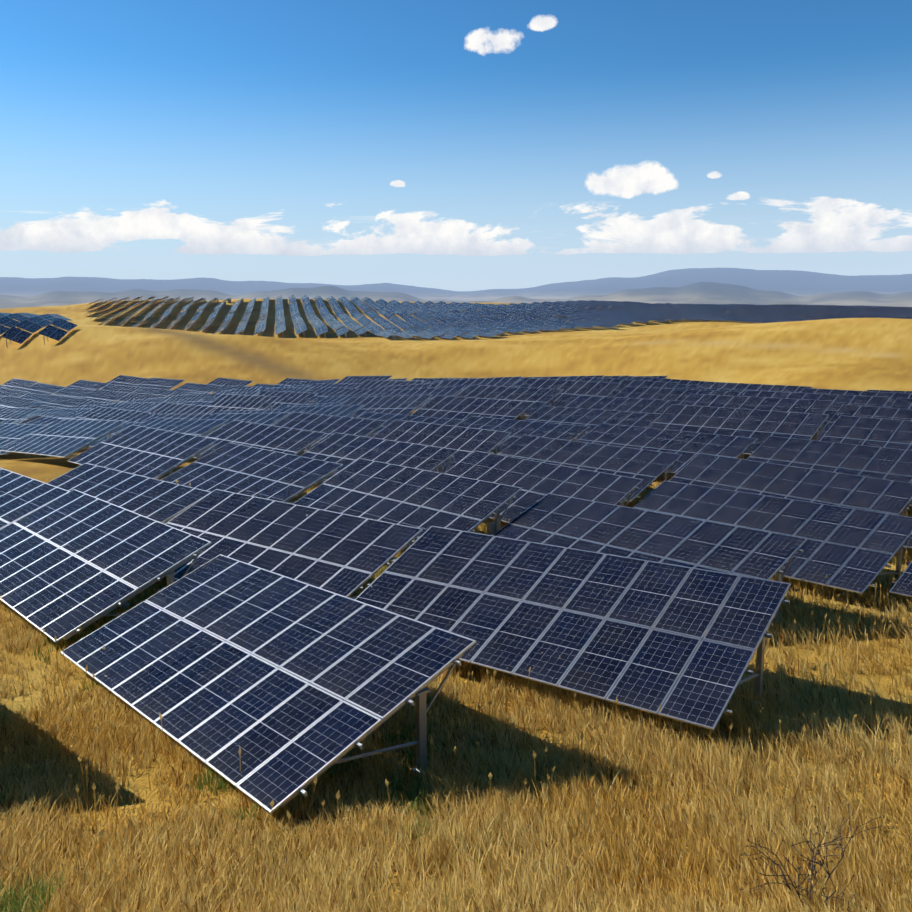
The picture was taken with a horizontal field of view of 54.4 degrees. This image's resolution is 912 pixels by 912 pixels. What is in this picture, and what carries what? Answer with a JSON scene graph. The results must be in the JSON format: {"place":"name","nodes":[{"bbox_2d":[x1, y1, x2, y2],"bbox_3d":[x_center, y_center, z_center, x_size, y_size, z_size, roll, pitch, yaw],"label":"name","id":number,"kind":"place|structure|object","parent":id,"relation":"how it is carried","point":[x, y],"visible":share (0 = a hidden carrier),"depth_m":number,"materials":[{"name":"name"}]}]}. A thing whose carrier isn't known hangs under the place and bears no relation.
{"place":"outdoors","nodes":[
{"label":"outdoors","id":0,"kind":"place"},
{"bbox_2d":[0,268,911,911],"bbox_3d":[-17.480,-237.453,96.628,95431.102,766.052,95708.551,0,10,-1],"label":"terrain","id":1,"kind":"structure","parent":0,"point":[860,354],"depth_m":185.67,"materials":[{"name":"yellow plant"}]},
{"bbox_2d":[0,468,69,534],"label":"solar table","id":2,"kind":"object","parent":1,"relation":"on","point":[21,496],"visible":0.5,"depth_m":31.60,"materials":[{"name":"blue glass"}]},
{"bbox_2d":[0,489,210,641],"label":"solar table","id":3,"kind":"object","parent":1,"relation":"on","point":[50,587],"visible":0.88,"depth_m":24.38,"materials":[{"name":"blue glass"}]},
{"bbox_2d":[47,463,210,523],"bbox_3d":[-13.833,2.275,33.977,10.255,2.673,4.130,9,14,42],"label":"solar table","id":4,"kind":"object","parent":1,"relation":"on","point":[164,502],"visible":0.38,"depth_m":33.92,"materials":[{"name":"blue glass"}]},
{"bbox_2d":[162,443,342,501],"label":"solar table","id":5,"kind":"object","parent":1,"relation":"on","point":[257,472],"visible":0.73,"depth_m":41.42,"materials":[{"name":"blue glass"}]},
{"bbox_2d":[60,554,475,813],"bbox_3d":[-4.394,4.306,18.001,4.116,3.153,10.293,-9,14,-40],"label":"solar table","id":6,"kind":"object","parent":1,"relation":"on","point":[278,676],"visible":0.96,"depth_m":16.54,"materials":[{"name":"blue glass"}]},
{"bbox_2d":[165,489,422,598],"bbox_3d":[-6.046,3.187,27.150,10.262,2.870,4.074,9,14,39],"label":"solar table","id":7,"kind":"object","parent":1,"relation":"on","point":[346,555],"visible":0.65,"depth_m":26.70,"materials":[{"name":"blue glass"}]},
{"bbox_2d":[301,433,458,481],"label":"solar table","id":8,"kind":"object","parent":1,"relation":"on","point":[346,450],"visible":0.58,"depth_m":45.72,"materials":[{"name":"blue glass"}]},
{"bbox_2d":[293,458,521,546],"bbox_3d":[-2.419,2.239,34.587,4.042,3.088,10.266,-9,14,-41],"label":"solar table","id":9,"kind":"object","parent":1,"relation":"on","point":[425,500],"visible":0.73,"depth_m":34.20,"materials":[{"name":"blue glass"}]},
{"bbox_2d":[0,476,911,911],"bbox_3d":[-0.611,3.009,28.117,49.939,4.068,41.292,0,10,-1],"label":"grass","id":10,"kind":"structure","parent":1,"relation":"on","point":[716,832],"depth_m":13.31,"materials":[{"name":"yellow plant"}]},
{"bbox_2d":[0,295,911,347],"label":"solar panels","id":11,"kind":"object","parent":1,"relation":"on","point":[575,313],"depth_m":415.15,"materials":[{"name":"blue glass"}]},
{"bbox_2d":[444,451,642,522],"bbox_3d":[2.731,1.889,38.234,4.040,2.805,10.249,-9,14,-41],"label":"solar table","id":12,"kind":"object","parent":1,"relation":"on","point":[535,481],"visible":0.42,"depth_m":37.79,"materials":[{"name":"blue glass"}]},
{"bbox_2d":[355,526,790,729],"bbox_3d":[1.988,3.968,20.593,10.274,3.112,4.066,8,13,38],"label":"solar table","id":13,"kind":"object","parent":1,"relation":"on","point":[638,634],"visible":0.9,"depth_m":19.51,"materials":[{"name":"blue glass"}]},
{"bbox_2d":[498,435,681,501],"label":"solar table","id":14,"kind":"object","parent":1,"relation":"on","point":[648,467],"visible":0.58,"depth_m":43.56,"materials":[{"name":"blue glass"}]},
{"bbox_2d":[493,493,807,623],"bbox_3d":[5.075,3.350,27.473,4.108,3.014,10.274,-9,14,-40],"label":"solar table","id":15,"kind":"object","parent":1,"relation":"on","point":[578,523],"visible":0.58,"depth_m":27.37,"materials":[{"name":"blue glass"}]},
{"bbox_2d":[633,481,911,593],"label":"solar table","id":16,"kind":"object","parent":1,"relation":"on","point":[849,549],"visible":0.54,"depth_m":29.58,"materials":[{"name":"blue glass"}]},
{"bbox_2d":[669,453,911,515],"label":"solar table","id":17,"kind":"object","parent":1,"relation":"on","point":[814,486],"visible":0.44,"depth_m":36.82,"materials":[{"name":"blue glass"}]},
{"bbox_2d":[740,803,881,910],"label":"dry weed","id":18,"kind":"object","parent":1,"relation":"on","point":[820,863],"visible":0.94,"depth_m":10.53,"materials":[{"name":"brown plant"}]},
{"bbox_2d":[746,436,911,505],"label":"solar table","id":19,"kind":"object","parent":1,"relation":"on","point":[893,464],"visible":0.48,"depth_m":41.67,"materials":[{"name":"blue glass"}]},
{"bbox_2d":[889,561,911,596],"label":"solar table","id":20,"kind":"object","parent":1,"relation":"on","point":[902,585],"visible":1,"depth_m":26.41,"materials":[{"name":"blue glass"}]},
{"bbox_2d":[903,534,911,547],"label":"solar table","id":21,"kind":"object","parent":1,"relation":"on","point":[909,545],"visible":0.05,"depth_m":31.97,"materials":[{"name":"blue glass"}]},
{"bbox_2d":[0,375,911,478],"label":"solar panels","id":22,"kind":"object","parent":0,"point":[146,427],"depth_m":59.98,"materials":[{"name":"blue glass"}]},
{"bbox_2d":[0,0,911,290],"label":"sky","id":23,"kind":"structure","parent":0,"point":[453,145],"materials":[{"name":"blue"}]}
]}

